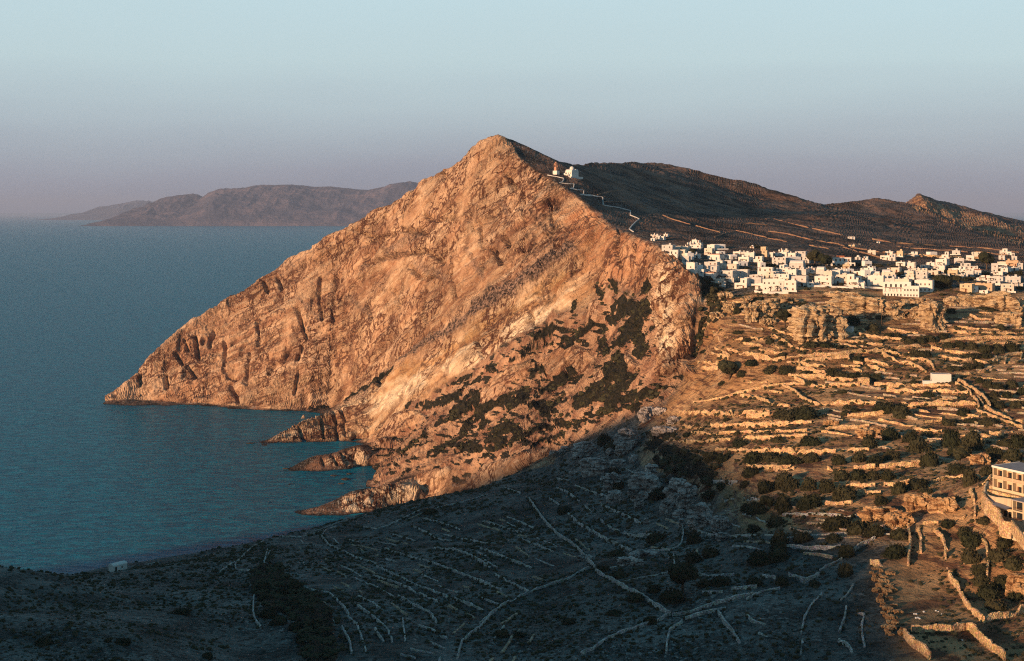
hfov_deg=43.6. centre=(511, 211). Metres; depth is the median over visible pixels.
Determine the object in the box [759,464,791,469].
terrace wall
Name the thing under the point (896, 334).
shrub
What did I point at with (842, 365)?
terrace wall
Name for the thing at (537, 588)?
stone wall
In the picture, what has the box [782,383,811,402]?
stone wall
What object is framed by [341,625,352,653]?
terrace wall
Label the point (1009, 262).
white house
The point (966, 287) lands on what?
white house
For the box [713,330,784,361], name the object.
terrace wall
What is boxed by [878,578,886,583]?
rock
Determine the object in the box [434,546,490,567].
terrace wall
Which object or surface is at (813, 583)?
shrub
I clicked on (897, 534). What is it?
shrub
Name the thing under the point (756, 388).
stone wall
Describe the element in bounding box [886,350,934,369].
terrace wall
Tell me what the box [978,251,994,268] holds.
tree
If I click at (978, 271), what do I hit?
white house
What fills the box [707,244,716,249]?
white house
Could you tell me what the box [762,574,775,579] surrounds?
terrace wall
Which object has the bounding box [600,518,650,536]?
terrace wall
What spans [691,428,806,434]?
terrace wall
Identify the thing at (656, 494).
shrub
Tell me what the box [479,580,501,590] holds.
terrace wall
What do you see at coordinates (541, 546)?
terrace wall
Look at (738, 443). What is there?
shrub
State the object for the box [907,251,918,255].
white house
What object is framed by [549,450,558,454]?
rock
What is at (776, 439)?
shrub
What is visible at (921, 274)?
white house
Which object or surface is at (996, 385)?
shrub
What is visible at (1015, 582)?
rock
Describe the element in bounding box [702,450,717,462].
shrub
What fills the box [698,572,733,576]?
terrace wall
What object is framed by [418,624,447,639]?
terrace wall
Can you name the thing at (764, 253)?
white house
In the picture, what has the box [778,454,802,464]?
shrub
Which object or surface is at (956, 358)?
terrace wall
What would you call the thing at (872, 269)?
white house
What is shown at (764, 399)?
stone wall
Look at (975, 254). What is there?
white house
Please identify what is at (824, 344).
shrub
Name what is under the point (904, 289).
hotel block
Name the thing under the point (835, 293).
rock
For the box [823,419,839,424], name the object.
rock
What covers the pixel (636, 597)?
shrub
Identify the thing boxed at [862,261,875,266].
white house
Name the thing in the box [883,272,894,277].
white house
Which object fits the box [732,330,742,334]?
shrub
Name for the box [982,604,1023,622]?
stone wall
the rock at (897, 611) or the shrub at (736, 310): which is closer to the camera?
the rock at (897, 611)
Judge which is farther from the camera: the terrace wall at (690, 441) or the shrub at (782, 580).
the terrace wall at (690, 441)
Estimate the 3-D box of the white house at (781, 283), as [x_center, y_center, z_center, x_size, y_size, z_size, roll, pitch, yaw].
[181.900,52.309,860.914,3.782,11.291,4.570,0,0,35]
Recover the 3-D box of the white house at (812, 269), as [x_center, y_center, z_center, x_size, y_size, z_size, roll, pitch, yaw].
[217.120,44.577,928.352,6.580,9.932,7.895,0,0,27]
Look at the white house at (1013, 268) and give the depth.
984.85 m
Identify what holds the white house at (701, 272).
on the terrain
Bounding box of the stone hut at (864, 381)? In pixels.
[858,377,869,386]
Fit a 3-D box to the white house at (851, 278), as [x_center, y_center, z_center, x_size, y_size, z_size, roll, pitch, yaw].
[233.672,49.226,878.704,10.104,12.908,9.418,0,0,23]
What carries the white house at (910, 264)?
on the terrain
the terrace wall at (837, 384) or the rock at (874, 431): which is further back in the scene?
the terrace wall at (837, 384)
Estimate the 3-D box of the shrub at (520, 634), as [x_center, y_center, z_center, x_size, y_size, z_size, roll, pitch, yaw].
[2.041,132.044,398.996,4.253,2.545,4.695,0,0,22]
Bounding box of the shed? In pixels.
[845,326,853,332]
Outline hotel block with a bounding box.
[883,281,919,296]
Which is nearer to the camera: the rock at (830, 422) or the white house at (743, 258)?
the rock at (830, 422)
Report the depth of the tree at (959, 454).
530.58 m
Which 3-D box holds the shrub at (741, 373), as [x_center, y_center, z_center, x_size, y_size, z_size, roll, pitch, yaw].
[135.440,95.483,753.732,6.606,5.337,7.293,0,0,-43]
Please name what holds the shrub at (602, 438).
on the terrain
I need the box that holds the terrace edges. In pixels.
[299,297,1023,660]
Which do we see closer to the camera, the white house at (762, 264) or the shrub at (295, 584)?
the shrub at (295, 584)
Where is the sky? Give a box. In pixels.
[0,0,1023,212]
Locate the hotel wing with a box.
[1003,497,1023,540]
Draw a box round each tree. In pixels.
[665,560,699,591]
[709,286,717,291]
[716,359,738,379]
[759,495,774,509]
[775,309,791,327]
[806,249,820,265]
[818,252,833,266]
[934,274,952,287]
[952,447,967,462]
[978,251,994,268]
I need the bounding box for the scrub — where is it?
[0,255,1023,660]
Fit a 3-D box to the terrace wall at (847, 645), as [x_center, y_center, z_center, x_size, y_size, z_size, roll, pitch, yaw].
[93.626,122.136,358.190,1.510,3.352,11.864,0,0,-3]
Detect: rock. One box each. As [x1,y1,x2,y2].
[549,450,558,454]
[559,446,569,453]
[569,467,576,475]
[571,441,596,462]
[577,554,594,560]
[578,457,608,477]
[601,472,621,491]
[605,447,613,456]
[606,489,625,503]
[609,459,626,468]
[613,427,638,457]
[616,556,646,565]
[627,471,660,501]
[628,454,637,463]
[628,549,657,557]
[634,498,643,507]
[637,406,654,423]
[643,518,650,524]
[645,463,658,475]
[650,425,677,436]
[654,407,666,415]
[659,499,673,514]
[662,477,686,499]
[666,416,678,424]
[669,493,679,507]
[672,509,686,518]
[677,482,698,513]
[678,518,684,527]
[686,502,712,530]
[708,515,731,533]
[709,311,724,320]
[715,532,728,541]
[717,291,733,298]
[722,301,736,314]
[740,297,751,308]
[744,305,758,322]
[752,299,779,319]
[759,318,776,325]
[768,297,799,306]
[787,303,848,342]
[817,329,834,341]
[823,290,862,296]
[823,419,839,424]
[825,294,886,316]
[855,426,885,437]
[857,505,897,521]
[871,587,880,592]
[875,583,883,588]
[876,597,883,602]
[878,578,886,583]
[882,588,892,594]
[882,605,892,610]
[883,583,893,586]
[884,300,908,319]
[884,510,916,530]
[885,571,895,575]
[885,596,893,599]
[885,614,894,619]
[887,624,896,630]
[889,587,897,591]
[891,619,899,624]
[892,609,903,614]
[897,630,907,635]
[901,298,932,309]
[901,492,932,511]
[908,306,918,318]
[917,300,947,332]
[927,497,959,513]
[942,296,966,306]
[956,291,1023,311]
[969,452,990,464]
[994,311,1022,326]
[1004,573,1023,597]
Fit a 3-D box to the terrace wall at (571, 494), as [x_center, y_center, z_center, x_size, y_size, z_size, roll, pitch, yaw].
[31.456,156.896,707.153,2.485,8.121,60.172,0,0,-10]
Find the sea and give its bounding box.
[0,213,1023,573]
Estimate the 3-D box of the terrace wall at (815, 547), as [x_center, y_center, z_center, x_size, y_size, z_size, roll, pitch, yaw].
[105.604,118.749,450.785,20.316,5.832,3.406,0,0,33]
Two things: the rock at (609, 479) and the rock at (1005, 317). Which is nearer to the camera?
the rock at (609, 479)
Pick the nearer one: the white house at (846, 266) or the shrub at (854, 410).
the shrub at (854, 410)
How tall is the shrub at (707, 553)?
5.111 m
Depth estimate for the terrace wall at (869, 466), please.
542.32 m
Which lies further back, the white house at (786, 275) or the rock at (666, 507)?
the white house at (786, 275)
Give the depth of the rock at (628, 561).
482.04 m
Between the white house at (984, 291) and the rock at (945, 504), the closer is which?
the rock at (945, 504)
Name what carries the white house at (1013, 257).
on the terrain
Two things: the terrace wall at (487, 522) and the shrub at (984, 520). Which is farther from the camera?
the terrace wall at (487, 522)
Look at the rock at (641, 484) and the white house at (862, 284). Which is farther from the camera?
the white house at (862, 284)
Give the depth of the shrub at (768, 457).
588.35 m
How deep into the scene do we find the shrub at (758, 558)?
446.40 m
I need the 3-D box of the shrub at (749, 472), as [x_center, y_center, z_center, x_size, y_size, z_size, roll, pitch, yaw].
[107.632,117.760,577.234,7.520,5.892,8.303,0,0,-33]
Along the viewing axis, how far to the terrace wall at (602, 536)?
590.20 m
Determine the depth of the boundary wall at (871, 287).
874.23 m
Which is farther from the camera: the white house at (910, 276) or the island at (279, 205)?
the island at (279, 205)
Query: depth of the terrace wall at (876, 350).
747.83 m
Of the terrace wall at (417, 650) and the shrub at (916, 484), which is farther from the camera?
the shrub at (916, 484)
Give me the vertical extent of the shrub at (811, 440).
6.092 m
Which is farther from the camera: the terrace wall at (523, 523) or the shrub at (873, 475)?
the terrace wall at (523, 523)
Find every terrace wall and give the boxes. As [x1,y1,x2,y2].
[305,587,349,614]
[324,517,354,527]
[341,565,362,576]
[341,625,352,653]
[347,615,366,651]
[356,578,394,597]
[357,595,383,609]
[357,604,392,642]
[373,575,437,601]
[374,627,384,641]
[376,565,483,609]
[384,547,420,560]
[397,594,437,623]
[400,653,415,658]
[402,617,405,641]
[410,648,434,654]
[413,525,451,540]
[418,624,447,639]
[422,559,491,583]
[423,517,460,529]
[430,641,445,649]
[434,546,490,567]
[443,534,487,543]
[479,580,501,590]
[480,547,532,567]
[481,597,498,604]
[482,520,521,532]
[495,573,529,591]
[506,516,533,528]
[522,538,553,551]
[556,487,579,501]
[567,512,631,551]
[575,484,606,495]
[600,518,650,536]
[601,503,640,523]
[624,571,667,580]
[649,437,730,443]
[677,409,769,415]
[682,423,701,428]
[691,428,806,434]
[697,360,718,364]
[697,529,755,537]
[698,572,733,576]
[702,365,717,370]
[702,590,722,593]
[710,421,779,427]
[711,352,728,358]
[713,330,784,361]
[713,480,737,484]
[714,347,729,356]
[715,447,745,450]
[717,609,740,643]
[724,497,759,501]
[732,545,761,550]
[742,433,806,439]
[743,342,762,346]
[745,586,779,600]
[746,411,769,418]
[746,419,811,427]
[746,447,836,454]
[746,463,794,471]
[746,614,765,625]
[759,348,781,353]
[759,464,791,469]
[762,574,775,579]
[763,447,808,454]
[768,327,785,333]
[771,333,798,348]
[782,512,858,517]
[786,544,840,550]
[787,349,856,357]
[787,355,847,362]
[787,532,889,537]
[788,373,824,378]
[788,572,819,583]
[796,366,852,381]
[800,361,825,366]
[800,592,822,633]
[813,399,862,404]
[818,382,857,386]
[819,557,841,570]
[821,430,876,441]
[824,500,852,504]
[825,423,869,429]
[833,339,862,342]
[834,481,874,486]
[837,342,862,346]
[838,605,846,633]
[838,638,853,652]
[840,583,853,600]
[841,364,859,367]
[842,447,869,450]
[847,410,883,416]
[853,340,882,345]
[853,344,930,352]
[853,399,876,404]
[853,536,875,550]
[854,463,875,469]
[856,332,901,339]
[858,489,880,493]
[858,612,865,647]
[865,358,887,365]
[867,364,885,371]
[870,559,883,566]
[874,382,950,387]
[878,418,916,426]
[879,459,920,467]
[882,351,926,372]
[884,478,911,486]
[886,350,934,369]
[886,386,928,392]
[888,327,917,333]
[901,399,976,406]
[911,412,941,418]
[913,427,941,431]
[916,409,978,416]
[917,527,922,553]
[925,419,941,422]
[931,345,942,349]
[931,475,962,482]
[933,388,967,393]
[937,510,964,519]
[940,335,1023,341]
[942,355,971,360]
[945,349,971,353]
[951,328,1023,334]
[957,325,998,329]
[960,434,999,441]
[967,312,990,320]
[967,341,1019,343]
[977,433,996,438]
[981,377,1006,379]
[989,430,1012,435]
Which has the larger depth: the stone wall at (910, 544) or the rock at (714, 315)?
the rock at (714, 315)
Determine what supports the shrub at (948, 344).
on the terrain
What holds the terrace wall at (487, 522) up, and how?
on the terrain
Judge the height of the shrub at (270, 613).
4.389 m
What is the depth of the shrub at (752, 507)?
518.04 m
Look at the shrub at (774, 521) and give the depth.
491.49 m
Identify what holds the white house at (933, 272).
on the terrain
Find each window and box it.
[1017,502,1022,510]
[1017,512,1022,520]
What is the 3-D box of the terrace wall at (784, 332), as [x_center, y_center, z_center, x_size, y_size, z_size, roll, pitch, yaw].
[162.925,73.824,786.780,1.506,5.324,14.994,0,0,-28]
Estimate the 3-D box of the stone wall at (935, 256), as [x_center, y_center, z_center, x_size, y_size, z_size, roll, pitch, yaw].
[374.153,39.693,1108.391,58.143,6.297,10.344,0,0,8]
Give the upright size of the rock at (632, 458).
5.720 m
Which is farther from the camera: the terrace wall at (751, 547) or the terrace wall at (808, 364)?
the terrace wall at (808, 364)
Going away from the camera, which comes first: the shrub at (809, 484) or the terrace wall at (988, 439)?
the shrub at (809, 484)
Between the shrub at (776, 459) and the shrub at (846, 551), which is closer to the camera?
the shrub at (846, 551)
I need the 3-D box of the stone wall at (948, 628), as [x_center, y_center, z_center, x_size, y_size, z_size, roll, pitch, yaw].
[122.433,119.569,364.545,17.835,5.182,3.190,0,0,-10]
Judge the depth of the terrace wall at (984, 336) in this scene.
760.62 m
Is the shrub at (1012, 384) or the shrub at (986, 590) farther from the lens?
the shrub at (1012, 384)
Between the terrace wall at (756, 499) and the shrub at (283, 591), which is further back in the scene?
the terrace wall at (756, 499)
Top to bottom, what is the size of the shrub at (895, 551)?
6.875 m
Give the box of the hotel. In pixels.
[987,461,1023,514]
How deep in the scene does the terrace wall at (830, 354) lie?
745.61 m
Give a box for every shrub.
[34,636,54,646]
[103,637,111,642]
[115,636,130,645]
[173,607,190,615]
[202,651,212,659]
[258,607,277,618]
[267,614,287,625]
[274,587,288,595]
[287,621,301,631]
[288,579,303,593]
[422,508,437,514]
[492,628,509,637]
[513,631,524,638]
[557,506,571,515]
[563,617,574,624]
[597,433,610,445]
[597,565,610,571]
[603,438,614,454]
[606,549,624,556]
[606,609,621,615]
[607,466,621,474]
[607,570,629,578]
[611,479,623,490]
[626,591,644,602]
[643,531,667,544]
[643,616,658,624]
[646,584,661,592]
[648,487,666,500]
[658,588,685,604]
[682,432,690,437]
[685,551,703,563]
[686,530,701,544]
[693,331,704,339]
[695,578,711,586]
[699,476,712,485]
[700,488,714,499]
[701,547,719,558]
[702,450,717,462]
[709,575,730,587]
[714,453,730,462]
[715,482,725,490]
[731,438,748,447]
[732,307,740,313]
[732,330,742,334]
[736,370,746,377]
[739,480,748,488]
[739,503,746,512]
[741,466,758,478]
[742,338,751,341]
[742,451,763,464]
[743,359,756,366]
[743,501,763,514]
[746,548,772,566]
[746,576,763,586]
[747,524,761,532]
[755,506,768,514]
[757,479,774,493]
[761,451,781,462]
[762,364,776,374]
[765,337,774,343]
[765,515,787,527]
[768,545,791,562]
[769,529,789,548]
[771,409,786,417]
[772,435,783,442]
[772,456,782,462]
[772,470,793,489]
[774,494,790,509]
[774,574,788,586]
[777,352,787,356]
[777,408,795,420]
[777,493,791,514]
[778,364,794,374]
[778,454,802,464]
[778,477,799,492]
[791,530,812,542]
[793,405,818,419]
[796,493,822,510]
[799,476,816,490]
[800,370,811,373]
[800,435,821,445]
[800,451,821,463]
[802,341,820,347]
[806,380,816,384]
[809,579,820,586]
[818,478,835,493]
[818,514,852,531]
[819,341,834,347]
[825,366,837,376]
[825,532,841,543]
[831,454,846,465]
[831,483,856,502]
[833,468,849,480]
[834,371,848,376]
[837,543,854,558]
[837,562,853,577]
[838,389,848,393]
[840,410,849,415]
[842,404,851,409]
[845,519,870,535]
[847,316,859,325]
[847,372,860,377]
[848,468,866,480]
[850,407,860,412]
[851,449,866,462]
[852,356,863,361]
[861,371,870,378]
[861,433,877,447]
[862,523,885,537]
[866,323,878,331]
[866,454,884,465]
[866,469,880,479]
[871,373,882,381]
[872,400,894,414]
[873,494,888,505]
[875,315,884,319]
[880,469,896,480]
[880,543,906,559]
[881,426,900,440]
[881,450,900,459]
[884,332,893,337]
[888,527,908,540]
[890,480,907,494]
[891,403,914,418]
[893,332,901,337]
[902,431,918,442]
[903,338,916,344]
[907,436,931,452]
[907,477,928,490]
[909,348,920,356]
[909,380,919,383]
[915,336,927,343]
[917,350,932,357]
[917,487,933,493]
[918,450,938,466]
[922,390,934,396]
[923,334,938,342]
[937,333,948,339]
[939,519,955,529]
[940,427,959,446]
[941,418,956,426]
[942,341,955,348]
[944,366,964,370]
[945,308,955,313]
[946,444,958,455]
[948,462,968,474]
[952,275,961,280]
[955,340,966,347]
[956,407,971,416]
[956,526,970,537]
[959,443,972,455]
[959,547,981,564]
[960,427,984,450]
[960,531,981,547]
[961,465,979,487]
[962,352,982,358]
[962,362,975,369]
[963,341,978,349]
[963,417,977,423]
[969,563,989,574]
[972,571,988,586]
[973,361,984,368]
[975,377,984,382]
[975,515,989,524]
[975,581,1004,600]
[976,306,988,309]
[977,344,992,352]
[977,417,1000,425]
[978,465,992,475]
[979,353,992,358]
[982,380,992,387]
[983,445,1003,459]
[984,599,1010,610]
[987,548,1010,563]
[988,390,999,398]
[991,342,1004,353]
[992,382,1005,389]
[993,401,1006,408]
[993,574,1007,589]
[995,536,1013,548]
[996,323,1006,330]
[996,437,1012,447]
[1001,391,1012,398]
[1002,445,1022,460]
[1002,554,1023,570]
[1003,341,1020,351]
[1005,379,1018,388]
[1006,591,1023,601]
[1009,400,1023,407]
[1009,432,1023,447]
[1013,270,1022,275]
[1015,386,1023,395]
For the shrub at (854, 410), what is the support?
on the terrain
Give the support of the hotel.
on the terrain
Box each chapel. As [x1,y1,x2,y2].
[108,560,126,571]
[780,264,790,272]
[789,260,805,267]
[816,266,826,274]
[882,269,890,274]
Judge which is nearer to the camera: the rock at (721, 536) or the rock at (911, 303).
the rock at (721, 536)
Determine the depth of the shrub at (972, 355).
722.07 m
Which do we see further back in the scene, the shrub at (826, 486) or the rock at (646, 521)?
the rock at (646, 521)
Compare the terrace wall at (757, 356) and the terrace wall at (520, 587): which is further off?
the terrace wall at (757, 356)
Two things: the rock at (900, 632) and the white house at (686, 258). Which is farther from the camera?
the white house at (686, 258)
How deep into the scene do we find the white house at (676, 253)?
988.39 m
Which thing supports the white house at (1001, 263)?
on the terrain
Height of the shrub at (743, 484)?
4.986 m
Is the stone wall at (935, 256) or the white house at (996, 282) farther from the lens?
the stone wall at (935, 256)
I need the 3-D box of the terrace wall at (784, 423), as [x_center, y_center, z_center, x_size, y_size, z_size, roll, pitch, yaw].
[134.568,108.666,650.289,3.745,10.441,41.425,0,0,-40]
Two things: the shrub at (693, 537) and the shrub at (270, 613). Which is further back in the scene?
the shrub at (693, 537)
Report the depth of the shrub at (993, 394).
645.18 m
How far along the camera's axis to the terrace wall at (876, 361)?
729.11 m
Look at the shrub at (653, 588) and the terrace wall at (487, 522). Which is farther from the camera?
the terrace wall at (487, 522)
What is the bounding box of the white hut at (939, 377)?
[922,373,950,385]
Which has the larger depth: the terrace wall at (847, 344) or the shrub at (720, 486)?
the terrace wall at (847, 344)
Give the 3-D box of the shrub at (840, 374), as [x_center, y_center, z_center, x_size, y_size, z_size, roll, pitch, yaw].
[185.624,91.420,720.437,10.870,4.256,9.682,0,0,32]
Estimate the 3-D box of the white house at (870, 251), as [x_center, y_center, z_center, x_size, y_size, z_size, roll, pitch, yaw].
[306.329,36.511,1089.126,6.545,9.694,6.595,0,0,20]
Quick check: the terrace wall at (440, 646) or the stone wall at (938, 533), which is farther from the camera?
the stone wall at (938, 533)
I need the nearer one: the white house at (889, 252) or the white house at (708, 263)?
the white house at (708, 263)
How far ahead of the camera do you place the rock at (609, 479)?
690.20 m
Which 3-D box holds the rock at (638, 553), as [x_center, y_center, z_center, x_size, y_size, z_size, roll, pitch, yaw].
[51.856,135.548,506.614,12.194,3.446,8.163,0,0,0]
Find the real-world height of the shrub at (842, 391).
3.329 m
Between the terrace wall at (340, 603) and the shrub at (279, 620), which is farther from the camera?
the terrace wall at (340, 603)
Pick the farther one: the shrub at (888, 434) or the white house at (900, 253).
the white house at (900, 253)
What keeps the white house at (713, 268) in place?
on the terrain
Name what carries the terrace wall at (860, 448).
on the terrain
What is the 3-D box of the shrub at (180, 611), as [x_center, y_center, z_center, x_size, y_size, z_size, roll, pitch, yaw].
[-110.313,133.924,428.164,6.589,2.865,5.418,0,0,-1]
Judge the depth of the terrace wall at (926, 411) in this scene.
618.71 m
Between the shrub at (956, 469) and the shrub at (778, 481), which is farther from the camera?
the shrub at (778, 481)
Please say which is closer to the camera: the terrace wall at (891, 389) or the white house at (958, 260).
the terrace wall at (891, 389)
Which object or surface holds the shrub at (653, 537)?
on the terrain
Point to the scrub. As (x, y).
(316, 595)
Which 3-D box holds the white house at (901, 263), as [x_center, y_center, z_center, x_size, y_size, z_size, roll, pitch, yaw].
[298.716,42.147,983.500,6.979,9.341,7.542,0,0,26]
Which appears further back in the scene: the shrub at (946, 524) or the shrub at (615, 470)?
the shrub at (615, 470)
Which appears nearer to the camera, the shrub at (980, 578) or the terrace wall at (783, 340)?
the shrub at (980, 578)
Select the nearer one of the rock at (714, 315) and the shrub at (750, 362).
the shrub at (750, 362)
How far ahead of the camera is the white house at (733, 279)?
914.56 m
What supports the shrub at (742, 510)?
on the terrain
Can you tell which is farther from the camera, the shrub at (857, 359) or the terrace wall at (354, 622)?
the shrub at (857, 359)
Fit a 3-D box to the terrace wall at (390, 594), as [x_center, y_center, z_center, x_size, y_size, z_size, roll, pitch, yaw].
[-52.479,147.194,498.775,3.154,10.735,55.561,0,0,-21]
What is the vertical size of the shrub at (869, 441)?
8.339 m
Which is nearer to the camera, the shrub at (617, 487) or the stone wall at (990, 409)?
the stone wall at (990, 409)
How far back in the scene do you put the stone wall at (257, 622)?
487.39 m
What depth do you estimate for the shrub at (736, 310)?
828.05 m
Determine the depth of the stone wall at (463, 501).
742.35 m
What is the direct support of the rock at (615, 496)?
on the terrain
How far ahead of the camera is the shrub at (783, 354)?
749.18 m
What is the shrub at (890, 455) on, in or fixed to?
on the terrain
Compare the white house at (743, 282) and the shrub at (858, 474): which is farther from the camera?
the white house at (743, 282)
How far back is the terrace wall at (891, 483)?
510.53 m
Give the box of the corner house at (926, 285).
[915,278,933,291]
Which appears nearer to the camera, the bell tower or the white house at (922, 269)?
the white house at (922, 269)
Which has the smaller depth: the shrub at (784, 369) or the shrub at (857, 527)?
the shrub at (857, 527)
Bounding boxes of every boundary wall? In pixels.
[754,290,787,293]
[808,285,852,288]
[857,286,882,288]
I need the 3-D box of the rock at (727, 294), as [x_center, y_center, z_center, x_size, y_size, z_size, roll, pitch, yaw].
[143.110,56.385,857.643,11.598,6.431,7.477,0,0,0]
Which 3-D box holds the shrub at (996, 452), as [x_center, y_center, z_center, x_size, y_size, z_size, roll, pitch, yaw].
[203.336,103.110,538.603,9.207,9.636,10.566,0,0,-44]
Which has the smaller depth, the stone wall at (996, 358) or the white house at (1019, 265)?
the stone wall at (996, 358)
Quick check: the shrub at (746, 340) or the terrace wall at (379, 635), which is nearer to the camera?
the terrace wall at (379, 635)
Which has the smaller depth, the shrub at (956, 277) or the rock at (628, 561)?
the rock at (628, 561)
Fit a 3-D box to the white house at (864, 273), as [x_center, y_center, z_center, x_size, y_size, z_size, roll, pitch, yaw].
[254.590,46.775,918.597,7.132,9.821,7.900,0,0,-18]
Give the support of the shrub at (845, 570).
on the terrain
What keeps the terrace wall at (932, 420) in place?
on the terrain
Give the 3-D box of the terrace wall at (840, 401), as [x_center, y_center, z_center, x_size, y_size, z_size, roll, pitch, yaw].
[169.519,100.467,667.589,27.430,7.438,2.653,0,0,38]
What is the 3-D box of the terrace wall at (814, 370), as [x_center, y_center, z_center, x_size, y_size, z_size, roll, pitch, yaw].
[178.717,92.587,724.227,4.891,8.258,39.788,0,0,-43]
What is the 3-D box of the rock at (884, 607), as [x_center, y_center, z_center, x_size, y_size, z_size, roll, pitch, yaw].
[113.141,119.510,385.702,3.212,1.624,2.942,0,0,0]
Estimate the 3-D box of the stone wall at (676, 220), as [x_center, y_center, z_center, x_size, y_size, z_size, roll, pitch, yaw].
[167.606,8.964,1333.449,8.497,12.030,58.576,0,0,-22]
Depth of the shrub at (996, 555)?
406.78 m
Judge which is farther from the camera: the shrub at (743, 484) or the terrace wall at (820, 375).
the terrace wall at (820, 375)
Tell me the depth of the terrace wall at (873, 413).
636.82 m
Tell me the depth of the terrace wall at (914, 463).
540.64 m
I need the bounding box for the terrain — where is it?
[0,134,1023,660]
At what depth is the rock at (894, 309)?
803.72 m
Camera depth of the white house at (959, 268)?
969.31 m
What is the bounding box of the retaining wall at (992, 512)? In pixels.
[981,491,1012,538]
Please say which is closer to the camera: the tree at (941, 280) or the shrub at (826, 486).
the shrub at (826, 486)
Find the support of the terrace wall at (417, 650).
on the terrain
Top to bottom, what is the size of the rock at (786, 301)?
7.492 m
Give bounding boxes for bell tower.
[553,162,558,174]
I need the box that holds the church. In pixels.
[563,166,582,178]
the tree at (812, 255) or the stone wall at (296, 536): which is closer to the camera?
the stone wall at (296, 536)
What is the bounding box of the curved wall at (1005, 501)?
[984,481,1011,506]
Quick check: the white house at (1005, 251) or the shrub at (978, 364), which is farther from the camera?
the white house at (1005, 251)
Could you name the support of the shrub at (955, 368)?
on the terrain
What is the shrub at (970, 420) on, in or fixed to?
on the terrain
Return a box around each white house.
[662,243,675,251]
[669,250,679,257]
[676,245,691,250]
[680,249,686,257]
[682,256,690,261]
[685,251,693,259]
[686,261,697,273]
[690,244,702,249]
[694,252,700,258]
[698,269,704,276]
[704,247,713,254]
[704,261,719,268]
[705,265,719,276]
[705,272,715,278]
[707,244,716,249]
[708,253,723,259]
[714,244,727,249]
[716,251,726,258]
[719,270,736,282]
[722,276,736,282]
[723,264,738,269]
[724,259,731,263]
[727,254,736,259]
[733,250,742,255]
[733,260,747,265]
[733,269,749,277]
[734,278,749,289]
[738,255,752,261]
[744,251,754,257]
[748,277,761,285]
[751,256,763,261]
[754,283,761,289]
[755,267,779,275]
[758,261,765,266]
[762,249,767,256]
[762,278,785,290]
[766,270,774,277]
[768,252,773,256]
[772,256,787,263]
[778,272,790,278]
[778,281,783,290]
[779,250,788,256]
[779,265,788,270]
[781,278,796,291]
[788,251,796,256]
[788,255,800,261]
[788,268,797,275]
[791,275,808,285]
[795,251,806,256]
[798,267,808,274]
[802,257,810,262]
[806,266,816,272]
[815,274,833,285]
[824,270,832,275]
[831,270,840,276]
[832,267,845,272]
[836,273,846,284]
[843,263,849,268]
[845,267,853,272]
[846,274,858,285]
[853,270,860,274]
[859,281,865,288]
[861,270,869,277]
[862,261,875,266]
[867,274,884,285]
[868,249,875,254]
[869,266,875,274]
[880,254,890,259]
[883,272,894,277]
[885,250,893,254]
[885,276,896,281]
[887,266,901,271]
[889,254,895,260]
[895,277,911,285]
[896,261,905,265]
[897,249,903,256]
[901,269,915,275]
[902,274,914,279]
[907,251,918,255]
[907,261,913,268]
[910,267,928,273]
[916,270,927,278]
[926,252,936,254]
[927,261,934,268]
[928,269,937,274]
[933,264,945,269]
[935,258,948,265]
[939,252,948,258]
[948,266,962,270]
[948,268,958,275]
[950,249,960,254]
[954,257,963,263]
[959,267,973,272]
[960,263,977,268]
[960,283,974,292]
[965,269,974,276]
[966,254,974,260]
[972,252,980,256]
[974,268,981,274]
[974,282,994,291]
[976,275,989,280]
[979,289,989,293]
[987,280,1000,285]
[988,275,1003,282]
[990,263,997,272]
[993,270,1003,275]
[997,261,1006,265]
[999,254,1005,259]
[1000,282,1015,292]
[1001,267,1007,273]
[1002,248,1011,254]
[1004,274,1020,282]
[1006,259,1018,266]
[1011,253,1017,259]
[1011,266,1018,270]
[1014,282,1023,285]
[1017,262,1022,268]
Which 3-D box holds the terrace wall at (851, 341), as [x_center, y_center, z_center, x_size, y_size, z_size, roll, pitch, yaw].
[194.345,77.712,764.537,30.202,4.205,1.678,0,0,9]
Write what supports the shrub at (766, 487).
on the terrain
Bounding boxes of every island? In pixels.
[40,200,152,219]
[81,181,417,225]
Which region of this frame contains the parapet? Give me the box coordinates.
[547,175,639,231]
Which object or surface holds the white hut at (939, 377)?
on the terrain
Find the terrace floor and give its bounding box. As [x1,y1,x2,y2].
[987,497,1011,509]
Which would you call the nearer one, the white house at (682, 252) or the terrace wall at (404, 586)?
the terrace wall at (404, 586)
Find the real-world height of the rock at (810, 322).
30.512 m
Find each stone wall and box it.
[234,540,263,627]
[279,531,318,537]
[321,535,376,563]
[363,510,419,528]
[437,494,487,507]
[456,613,491,658]
[479,566,590,623]
[528,497,595,567]
[580,612,667,654]
[595,568,670,615]
[645,196,692,207]
[648,548,670,550]
[663,215,689,224]
[665,619,682,653]
[671,524,683,549]
[672,592,756,616]
[685,607,725,619]
[693,381,804,402]
[731,584,756,589]
[736,230,766,237]
[740,393,789,407]
[768,231,843,245]
[769,217,842,234]
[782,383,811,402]
[794,375,818,387]
[843,247,896,260]
[851,246,922,256]
[872,238,1018,252]
[897,246,967,251]
[903,628,930,659]
[907,523,911,565]
[911,622,965,632]
[918,254,978,258]
[923,520,938,524]
[933,527,947,549]
[944,548,982,621]
[954,377,990,406]
[955,368,984,376]
[955,381,979,406]
[966,622,1005,660]
[969,488,976,518]
[972,474,992,488]
[975,352,1021,363]
[976,408,1022,428]
[977,395,1022,422]
[980,537,989,576]
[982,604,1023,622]
[1009,359,1023,363]
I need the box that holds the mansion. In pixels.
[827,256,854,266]
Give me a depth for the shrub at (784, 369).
735.45 m
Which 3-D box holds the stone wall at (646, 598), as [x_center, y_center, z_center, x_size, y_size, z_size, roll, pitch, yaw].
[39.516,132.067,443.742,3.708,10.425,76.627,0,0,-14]
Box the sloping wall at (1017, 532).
[1010,520,1023,549]

